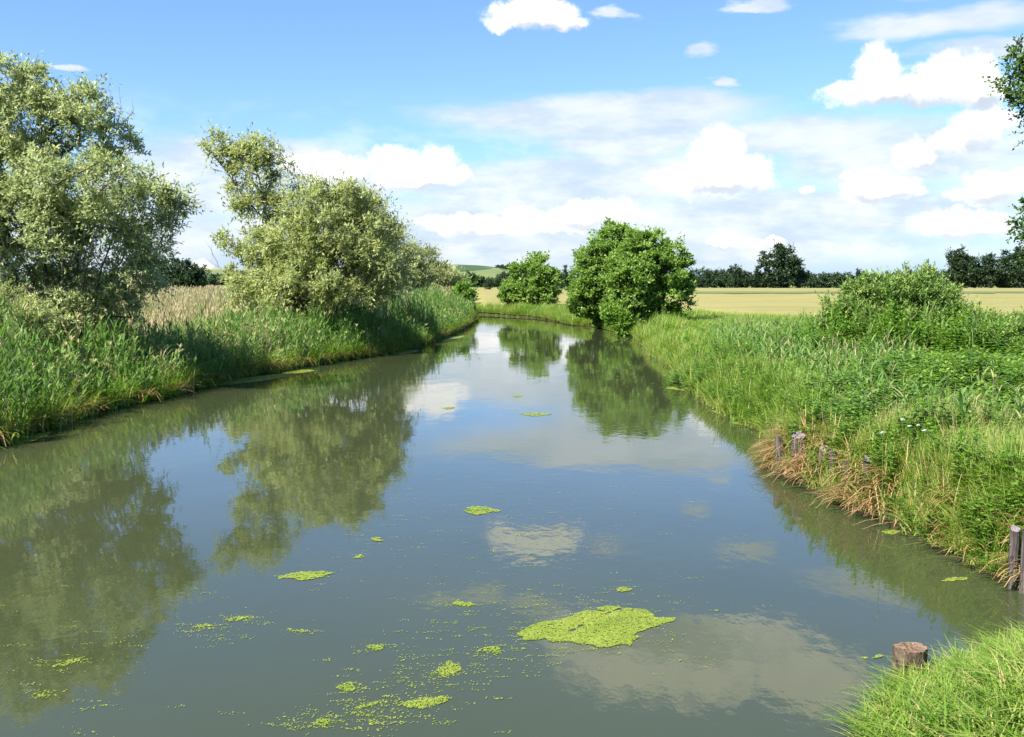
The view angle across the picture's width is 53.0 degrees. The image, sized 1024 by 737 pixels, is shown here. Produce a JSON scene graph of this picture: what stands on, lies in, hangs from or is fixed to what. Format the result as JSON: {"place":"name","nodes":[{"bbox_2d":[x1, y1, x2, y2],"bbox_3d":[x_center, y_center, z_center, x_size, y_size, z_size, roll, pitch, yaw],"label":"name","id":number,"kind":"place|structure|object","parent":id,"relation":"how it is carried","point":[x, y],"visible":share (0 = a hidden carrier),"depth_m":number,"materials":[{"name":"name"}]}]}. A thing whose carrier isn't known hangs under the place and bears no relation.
{"place":"outdoors","nodes":[
{"label":"outdoors","id":0,"kind":"place"},
{"bbox_2d":[1,265,791,285],"bbox_3d":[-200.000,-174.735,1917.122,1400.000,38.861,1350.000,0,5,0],"label":"hills","id":1,"kind":"structure","parent":0,"point":[487,271],"depth_m":1602.21,"materials":[{"name":"green plant"}]},
{"bbox_2d":[495,261,519,269],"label":"treeline","id":2,"kind":"object","parent":1,"relation":"on","point":[502,266],"visible":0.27,"depth_m":1891.64,"materials":[{"name":"green plant"}]},
{"bbox_2d":[0,315,1023,736],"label":"river water","id":3,"kind":"structure","parent":0,"point":[238,497],"depth_m":12.84,"materials":[{"name":"liquid"}]},
{"bbox_2d":[14,431,51,443],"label":"floating leaves","id":4,"kind":"object","parent":3,"relation":"on","point":[32,437],"visible":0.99,"depth_m":23.39,"materials":[{"name":"green plant"}]},
{"bbox_2d":[53,656,84,666],"bbox_3d":[-4.103,2.719,9.522,0.112,0.007,0.325,3,6,33],"label":"duckweed patch","id":5,"kind":"object","parent":3,"relation":"on","point":[75,659],"visible":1,"depth_m":9.51,"materials":[{"name":"green plant"}]},
{"bbox_2d":[225,616,248,621],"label":"duckweed patch","id":6,"kind":"object","parent":3,"relation":"on","point":[231,619],"visible":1,"depth_m":10.75,"materials":[{"name":"green plant"}]},
{"bbox_2d":[210,373,297,385],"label":"floating leaves","id":7,"kind":"object","parent":3,"relation":"on","point":[270,377],"visible":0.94,"depth_m":37.94,"materials":[{"name":"green plant"}]},
{"bbox_2d":[283,369,313,373],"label":"floating leaves","id":8,"kind":"object","parent":3,"relation":"on","point":[301,371],"visible":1,"depth_m":40.99,"materials":[{"name":"green plant"}]},
{"bbox_2d":[278,571,332,579],"bbox_3d":[-2.484,2.485,12.349,0.622,0.007,0.394,-4,6,-43],"label":"duckweed patch","id":9,"kind":"object","parent":3,"relation":"on","point":[304,576],"visible":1,"depth_m":12.34,"materials":[{"name":"green plant"}]},
{"bbox_2d":[313,717,329,725],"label":"duckweed patch","id":10,"kind":"object","parent":3,"relation":"on","point":[321,721],"visible":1,"depth_m":8.22,"materials":[{"name":"green plant"}]},
{"bbox_2d":[336,681,354,690],"bbox_3d":[-1.420,2.768,8.935,0.177,0.007,0.189,3,6,36],"label":"duckweed patch","id":11,"kind":"object","parent":3,"relation":"on","point":[346,688],"visible":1,"depth_m":8.92,"materials":[{"name":"green plant"}]},
{"bbox_2d":[355,701,377,708],"bbox_3d":[-1.206,2.800,8.545,0.219,0.007,0.069,-4,6,-40],"label":"duckweed patch","id":12,"kind":"object","parent":3,"relation":"on","point":[376,702],"visible":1,"depth_m":8.53,"materials":[{"name":"green plant"}]},
{"bbox_2d":[367,644,383,649],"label":"duckweed patch","id":13,"kind":"object","parent":3,"relation":"on","point":[377,646],"visible":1,"depth_m":9.92,"materials":[{"name":"green plant"}]},
{"bbox_2d":[0,395,763,736],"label":"duckweed flecks","id":14,"kind":"object","parent":3,"relation":"on","point":[396,655],"visible":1,"depth_m":9.53,"materials":[{"name":"green plant"}]},
{"bbox_2d":[392,350,418,353],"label":"floating leaves","id":15,"kind":"object","parent":3,"relation":"on","point":[408,351],"visible":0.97,"depth_m":52.32,"materials":[{"name":"green plant"}]},
{"bbox_2d":[398,696,448,708],"bbox_3d":[-0.725,2.794,8.610,0.464,0.007,0.225,-4,6,-38],"label":"duckweed patch","id":16,"kind":"object","parent":3,"relation":"on","point":[431,701],"visible":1,"depth_m":8.60,"materials":[{"name":"green plant"}]},
{"bbox_2d":[436,660,460,675],"bbox_3d":[-0.570,2.733,9.346,0.219,0.007,0.376,2,5,24],"label":"duckweed patch","id":17,"kind":"object","parent":3,"relation":"on","point":[449,670],"visible":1,"depth_m":9.35,"materials":[{"name":"green plant"}]},
{"bbox_2d":[443,335,463,341],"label":"floating leaves","id":18,"kind":"object","parent":3,"relation":"on","point":[453,338],"visible":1,"depth_m":65.64,"materials":[{"name":"green plant"}]},
{"bbox_2d":[453,601,472,605],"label":"duckweed patch","id":19,"kind":"object","parent":3,"relation":"on","point":[463,604],"visible":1,"depth_m":11.25,"materials":[{"name":"green plant"}]},
{"bbox_2d":[464,506,499,514],"bbox_3d":[-0.512,2.190,15.926,0.518,0.007,0.568,-3,6,-32],"label":"duckweed patch","id":20,"kind":"object","parent":3,"relation":"on","point":[475,511],"visible":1,"depth_m":15.88,"materials":[{"name":"green plant"}]},
{"bbox_2d":[478,646,500,653],"bbox_3d":[-0.214,2.693,9.833,0.226,0.007,0.210,0,5,0],"label":"duckweed patch","id":21,"kind":"object","parent":3,"relation":"on","point":[497,648],"visible":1,"depth_m":9.84,"materials":[{"name":"green plant"}]},
{"bbox_2d":[519,413,548,415],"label":"duckweed patch","id":22,"kind":"object","parent":3,"relation":"on","point":[533,414],"visible":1,"depth_m":27.53,"materials":[{"name":"green plant"}]},
{"bbox_2d":[517,605,674,646],"bbox_3d":[0.864,2.637,10.515,1.132,0.007,1.534,3,6,36],"label":"duckweed mat","id":23,"kind":"object","parent":3,"relation":"on","point":[592,629],"visible":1,"depth_m":10.47,"materials":[{"name":"green plant"}]},
{"bbox_2d":[618,586,631,591],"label":"duckweed patch","id":24,"kind":"object","parent":3,"relation":"on","point":[623,589],"visible":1,"depth_m":11.77,"materials":[{"name":"green plant"}]},
{"bbox_2d":[666,387,684,389],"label":"floating leaves","id":25,"kind":"object","parent":3,"relation":"on","point":[674,388],"visible":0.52,"depth_m":34.33,"materials":[{"name":"green plant"}]},
{"bbox_2d":[881,529,901,534],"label":"floating leaves","id":26,"kind":"object","parent":3,"relation":"on","point":[891,531],"visible":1,"depth_m":14.52,"materials":[{"name":"green plant"}]},
{"bbox_2d":[891,642,927,679],"bbox_3d":[3.519,2.855,9.109,0.317,0.810,0.311,0,5,0],"label":"tree stump","id":27,"kind":"object","parent":3,"relation":"in","point":[904,652],"visible":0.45,"depth_m":9.01,"materials":[{"name":"brown wood"}]},
{"bbox_2d":[941,577,966,581],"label":"floating leaves","id":28,"kind":"object","parent":3,"relation":"on","point":[952,579],"visible":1,"depth_m":12.17,"materials":[{"name":"green plant"}]},
{"bbox_2d":[0,285,1023,736],"bbox_3d":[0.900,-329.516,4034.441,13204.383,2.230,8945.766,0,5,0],"label":"ground","id":29,"kind":"structure","parent":0,"point":[898,527],"depth_m":15.58,"materials":[{"name":"brown soil"}]},
{"bbox_2d":[0,274,68,374],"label":"willow shrub","id":30,"kind":"object","parent":29,"relation":"on","point":[31,315],"visible":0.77,"depth_m":29.38,"materials":[{"name":"green plant"}]},
{"bbox_2d":[0,49,212,362],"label":"willow tree","id":31,"kind":"object","parent":29,"relation":"on","point":[39,213],"visible":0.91,"depth_m":32.08,"materials":[{"name":"green plant"}]},
{"bbox_2d":[153,250,181,285],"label":"distant tree","id":32,"kind":"object","parent":29,"relation":"on","point":[171,260],"visible":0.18,"depth_m":168.43,"materials":[{"name":"green plant"}]},
{"bbox_2d":[163,258,207,290],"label":"distant tree","id":33,"kind":"object","parent":29,"relation":"on","point":[185,275],"visible":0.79,"depth_m":163.53,"materials":[{"name":"green plant"}]},
{"bbox_2d":[0,284,444,371],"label":"meadow grass","id":34,"kind":"structure","parent":29,"relation":"on","point":[180,305],"depth_m":61.52,"materials":[{"name":"beige plant"}]},
{"bbox_2d":[202,269,255,285],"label":"treeline","id":35,"kind":"object","parent":29,"relation":"on","point":[211,280],"visible":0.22,"depth_m":688.72,"materials":[{"name":"green plant"}]},
{"bbox_2d":[0,304,469,420],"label":"dead reeds","id":36,"kind":"object","parent":29,"relation":"on","point":[115,372],"visible":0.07,"depth_m":38.22,"materials":[{"name":"plant"}]},
{"bbox_2d":[22,284,454,302],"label":"meadow grass","id":37,"kind":"structure","parent":29,"relation":"on","point":[205,289],"depth_m":142.62,"materials":[{"name":"beige plant"}]},
{"bbox_2d":[0,281,477,432],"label":"reed bed","id":38,"kind":"object","parent":29,"relation":"on","point":[417,308],"visible":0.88,"depth_m":36.12,"materials":[{"name":"green plant"}]},
{"bbox_2d":[0,312,478,444],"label":"dead reeds","id":39,"kind":"object","parent":29,"relation":"on","point":[190,385],"visible":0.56,"depth_m":31.69,"materials":[{"name":"plant"}]},
{"bbox_2d":[0,307,480,449],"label":"sedge","id":40,"kind":"object","parent":29,"relation":"on","point":[122,399],"visible":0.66,"depth_m":31.96,"materials":[{"name":"green plant"}]},
{"bbox_2d":[193,118,421,325],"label":"willow tree","id":41,"kind":"object","parent":29,"relation":"on","point":[303,256],"visible":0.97,"depth_m":49.80,"materials":[{"name":"green plant"}]},
{"bbox_2d":[358,185,414,316],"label":"willow tree","id":42,"kind":"object","parent":29,"relation":"on","point":[385,213],"visible":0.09,"depth_m":59.36,"materials":[{"name":"green plant"}]},
{"bbox_2d":[393,222,434,293],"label":"willow tree","id":43,"kind":"object","parent":29,"relation":"on","point":[419,269],"visible":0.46,"depth_m":106.69,"materials":[{"name":"green plant"}]},
{"bbox_2d":[398,235,471,288],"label":"willow tree","id":44,"kind":"object","parent":29,"relation":"on","point":[443,275],"visible":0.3,"depth_m":162.82,"materials":[{"name":"green plant"}]},
{"bbox_2d":[446,273,480,306],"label":"willow shrub","id":45,"kind":"object","parent":29,"relation":"on","point":[462,288],"visible":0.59,"depth_m":103.24,"materials":[{"name":"green plant"}]},
{"bbox_2d":[483,277,495,288],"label":"distant tree","id":46,"kind":"object","parent":29,"relation":"on","point":[488,284],"visible":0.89,"depth_m":427.82,"materials":[{"name":"green plant"}]},
{"bbox_2d":[493,272,507,288],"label":"distant tree","id":47,"kind":"object","parent":29,"relation":"on","point":[497,280],"visible":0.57,"depth_m":417.63,"materials":[{"name":"green plant"}]},
{"bbox_2d":[454,270,575,286],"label":"treeline","id":48,"kind":"object","parent":29,"relation":"on","point":[480,282],"visible":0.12,"depth_m":812.64,"materials":[{"name":"green plant"}]},
{"bbox_2d":[494,249,566,305],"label":"alder tree","id":49,"kind":"object","parent":29,"relation":"on","point":[541,285],"visible":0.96,"depth_m":114.08,"materials":[{"name":"green plant"}]},
{"bbox_2d":[558,265,569,288],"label":"distant tree","id":50,"kind":"object","parent":29,"relation":"on","point":[564,278],"visible":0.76,"depth_m":477.24,"materials":[{"name":"green plant"}]},
{"bbox_2d":[476,305,652,343],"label":"sedge","id":51,"kind":"object","parent":29,"relation":"on","point":[556,317],"visible":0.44,"depth_m":93.86,"materials":[{"name":"green plant"}]},
{"bbox_2d":[475,299,689,343],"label":"grass","id":52,"kind":"structure","parent":29,"relation":"on","point":[663,319],"depth_m":85.61,"materials":[{"name":"green plant"}]},
{"bbox_2d":[563,216,647,326],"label":"alder tree","id":53,"kind":"object","parent":29,"relation":"on","point":[588,270],"visible":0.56,"depth_m":77.76,"materials":[{"name":"green plant"}]},
{"bbox_2d":[597,298,635,335],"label":"alder shrub","id":54,"kind":"object","parent":29,"relation":"on","point":[622,319],"visible":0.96,"depth_m":69.04,"materials":[{"name":"green plant"}]},
{"bbox_2d":[594,223,698,324],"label":"alder tree","id":55,"kind":"object","parent":29,"relation":"on","point":[644,288],"visible":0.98,"depth_m":70.34,"materials":[{"name":"green plant"}]},
{"bbox_2d":[694,266,713,287],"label":"distant tree","id":56,"kind":"object","parent":29,"relation":"on","point":[708,274],"visible":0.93,"depth_m":602.29,"materials":[{"name":"green plant"}]},
{"bbox_2d":[716,264,752,287],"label":"distant tree","id":57,"kind":"object","parent":29,"relation":"on","point":[738,273],"visible":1,"depth_m":604.44,"materials":[{"name":"green plant"}]},
{"bbox_2d":[752,264,763,287],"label":"distant tree","id":58,"kind":"object","parent":29,"relation":"on","point":[756,278],"visible":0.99,"depth_m":608.64,"materials":[{"name":"green plant"}]},
{"bbox_2d":[775,435,783,469],"bbox_3d":[5.008,1.830,19.145,0.201,1.201,0.188,0,5,0],"label":"wooden post","id":59,"kind":"object","parent":29,"relation":"on","point":[779,449],"visible":0.48,"depth_m":19.07,"materials":[{"name":"grey wood"}]},
{"bbox_2d":[754,239,805,287],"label":"distant tree","id":60,"kind":"object","parent":29,"relation":"on","point":[780,262],"visible":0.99,"depth_m":603.64,"materials":[{"name":"green plant"}]},
{"bbox_2d":[791,431,805,469],"bbox_3d":[5.173,1.808,18.640,0.276,1.328,0.299,0,5,0],"label":"wooden post","id":61,"kind":"object","parent":29,"relation":"on","point":[795,435],"visible":0.41,"depth_m":18.55,"materials":[{"name":"grey wood"}]},
{"bbox_2d":[789,264,811,287],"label":"distant tree","id":62,"kind":"object","parent":29,"relation":"on","point":[802,275],"visible":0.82,"depth_m":607.72,"materials":[{"name":"green plant"}]},
{"bbox_2d":[691,268,915,287],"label":"treeline","id":63,"kind":"object","parent":29,"relation":"on","point":[829,280],"visible":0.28,"depth_m":636.29,"materials":[{"name":"green plant"}]},
{"bbox_2d":[818,445,828,465],"bbox_3d":[5.368,1.933,17.782,0.195,1.220,0.164,-1,5,-14],"label":"wooden post","id":64,"kind":"object","parent":29,"relation":"on","point":[821,452],"visible":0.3,"depth_m":17.70,"materials":[{"name":"grey wood"}]},
{"bbox_2d":[635,323,1022,580],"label":"sedge","id":65,"kind":"object","parent":29,"relation":"on","point":[647,340],"visible":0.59,"depth_m":24.02,"materials":[{"name":"green plant"}]},
{"bbox_2d":[642,316,1021,472],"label":"grass","id":66,"kind":"structure","parent":29,"relation":"on","point":[694,334],"depth_m":27.81,"materials":[{"name":"green plant"}]},
{"bbox_2d":[829,448,837,478],"bbox_3d":[5.375,1.960,17.161,0.179,1.268,0.191,0,5,0],"label":"wooden post","id":67,"kind":"object","parent":29,"relation":"on","point":[831,456],"visible":0.3,"depth_m":17.08,"materials":[{"name":"grey wood"}]},
{"bbox_2d":[652,273,1023,391],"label":"tall weeds","id":68,"kind":"object","parent":29,"relation":"on","point":[898,329],"visible":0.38,"depth_m":33.37,"materials":[{"name":"green plant"}]},
{"bbox_2d":[657,316,1023,446],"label":"herbs","id":69,"kind":"object","parent":29,"relation":"on","point":[816,407],"visible":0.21,"depth_m":25.20,"materials":[{"name":"green plant"}]},
{"bbox_2d":[842,460,848,483],"bbox_3d":[5.418,2.051,16.687,0.121,1.164,0.148,0,5,0],"label":"wooden post","id":70,"kind":"object","parent":29,"relation":"on","point":[843,466],"visible":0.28,"depth_m":16.61,"materials":[{"name":"wood"}]},
{"bbox_2d":[691,357,1023,570],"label":"herbs","id":71,"kind":"object","parent":29,"relation":"on","point":[930,529],"visible":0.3,"depth_m":16.15,"materials":[{"name":"green plant"}]},
{"bbox_2d":[696,312,1023,430],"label":"reed bed","id":72,"kind":"object","parent":29,"relation":"on","point":[799,343],"visible":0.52,"depth_m":28.44,"materials":[{"name":"green plant"}]},
{"bbox_2d":[862,455,870,493],"bbox_3d":[5.513,2.017,16.049,0.187,1.337,0.124,-1,5,-16],"label":"wooden post","id":73,"kind":"object","parent":29,"relation":"on","point":[865,459],"visible":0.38,"depth_m":15.99,"materials":[{"name":"grey wood"}]},
{"bbox_2d":[717,312,1023,413],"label":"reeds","id":74,"kind":"object","parent":29,"relation":"on","point":[837,363],"visible":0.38,"depth_m":27.00,"materials":[{"name":"green plant"}]},
{"bbox_2d":[774,403,969,523],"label":"dead reeds","id":75,"kind":"object","parent":29,"relation":"on","point":[822,436],"visible":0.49,"depth_m":16.55,"materials":[{"name":"plant"}]},
{"bbox_2d":[880,432,883,522],"bbox_3d":[5.358,1.630,14.900,0.065,1.438,0.076,4,6,41],"label":"wooden post","id":76,"kind":"object","parent":29,"relation":"on","point":[882,473],"visible":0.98,"depth_m":14.89,"materials":[{"name":"brown wood"}]},
{"bbox_2d":[746,412,1023,586],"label":"dead reeds","id":77,"kind":"object","parent":29,"relation":"on","point":[768,453],"visible":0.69,"depth_m":16.09,"materials":[{"name":"plant"}]},
{"bbox_2d":[755,368,1023,584],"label":"meadow grass","id":78,"kind":"structure","parent":29,"relation":"on","point":[942,453],"depth_m":15.07,"materials":[{"name":"green plant"}]},
{"bbox_2d":[763,306,1023,455],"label":"nettles","id":79,"kind":"object","parent":29,"relation":"on","point":[1009,366],"visible":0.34,"depth_m":21.63,"materials":[{"name":"green plant"}]},
{"bbox_2d":[781,371,1023,561],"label":"herbs","id":80,"kind":"object","parent":29,"relation":"on","point":[959,444],"visible":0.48,"depth_m":15.21,"materials":[{"name":"green plant"}]},
{"bbox_2d":[812,258,994,343],"bbox_3d":[13.421,-1.799,35.709,6.383,4.112,4.542,-3,6,-33],"label":"willow shrub","id":81,"kind":"object","parent":29,"relation":"on","point":[872,285],"visible":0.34,"depth_m":35.33,"materials":[{"name":"green plant"}]},
{"bbox_2d":[811,563,1023,736],"bbox_3d":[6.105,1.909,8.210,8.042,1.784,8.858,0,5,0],"label":"grass","id":82,"kind":"structure","parent":29,"relation":"on","point":[999,712],"depth_m":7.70,"materials":[{"name":"green plant"}]},
{"bbox_2d":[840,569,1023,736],"bbox_3d":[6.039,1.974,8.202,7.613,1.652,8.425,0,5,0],"label":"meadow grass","id":83,"kind":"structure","parent":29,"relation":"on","point":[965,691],"depth_m":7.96,"materials":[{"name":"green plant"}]},
{"bbox_2d":[871,423,1023,574],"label":"grass","id":84,"kind":"structure","parent":29,"relation":"on","point":[970,461],"depth_m":13.17,"materials":[{"name":"green plant"}]},
{"bbox_2d":[944,244,985,287],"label":"distant tree","id":85,"kind":"object","parent":29,"relation":"on","point":[959,270],"visible":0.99,"depth_m":555.21,"materials":[{"name":"green plant"}]},
{"bbox_2d":[971,271,982,287],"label":"distant tree","id":86,"kind":"object","parent":29,"relation":"on","point":[973,286],"visible":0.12,"depth_m":572.08,"materials":[{"name":"green plant"}]},
{"bbox_2d":[936,270,1023,287],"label":"treeline","id":87,"kind":"object","parent":29,"relation":"on","point":[978,286],"visible":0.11,"depth_m":593.75,"materials":[{"name":"green plant"}]},
{"bbox_2d":[948,305,1023,355],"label":"willow shrub","id":88,"kind":"object","parent":29,"relation":"on","point":[1018,325],"visible":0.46,"depth_m":33.19,"materials":[{"name":"green plant"}]},
{"bbox_2d":[974,252,1005,287],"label":"distant tree","id":89,"kind":"object","parent":29,"relation":"on","point":[990,272],"visible":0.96,"depth_m":555.85,"materials":[{"name":"green plant"}]},
{"bbox_2d":[982,33,1023,268],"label":"alder tree","id":90,"kind":"object","parent":29,"relation":"on","point":[1018,63],"visible":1,"depth_m":26.79,"materials":[{"name":"green plant"}]},
{"bbox_2d":[993,249,1018,287],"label":"distant tree","id":91,"kind":"object","parent":29,"relation":"on","point":[1006,282],"visible":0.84,"depth_m":560.57,"materials":[{"name":"green plant"}]},
{"bbox_2d":[1006,525,1020,588],"bbox_3d":[5.766,2.423,11.843,0.148,1.220,0.115,-4,6,-39],"label":"wooden post","id":92,"kind":"object","parent":29,"relation":"on","point":[1014,546],"visible":0.69,"depth_m":11.79,"materials":[{"name":"grey wood"}]},
{"bbox_2d":[1006,244,1023,287],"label":"distant tree","id":93,"kind":"object","parent":29,"relation":"on","point":[1017,278],"visible":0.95,"depth_m":554.96,"materials":[{"name":"green plant"}]},
{"bbox_2d":[1018,530,1023,592],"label":"wooden post","id":94,"kind":"object","parent":29,"relation":"on","point":[1021,581],"visible":0.49,"depth_m":11.64,"materials":[{"name":"grey wood"}]},
{"bbox_2d":[0,0,1023,276],"label":"sky","id":95,"kind":"structure","parent":0,"point":[860,134],"materials":[{"name":"blue"}]},
{"bbox_2d":[422,303,819,341],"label":"grass","id":96,"kind":"structure","parent":0,"point":[693,313],"depth_m":71.10,"materials":[{"name":"green plant"}]},
{"bbox_2d":[472,288,1023,317],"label":"wheat field","id":97,"kind":"structure","parent":0,"point":[752,303],"depth_m":145.69,"materials":[{"name":"beige plant"}]},
{"bbox_2d":[683,308,815,318],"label":"meadow grass","id":98,"kind":"structure","parent":0,"point":[754,314],"depth_m":79.24,"materials":[{"name":"green plant"}]},
{"bbox_2d":[693,291,1023,293],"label":"field track","id":99,"kind":"structure","parent":0,"point":[790,292],"depth_m":255.70,"materials":[{"name":"beige soil"}]}
]}

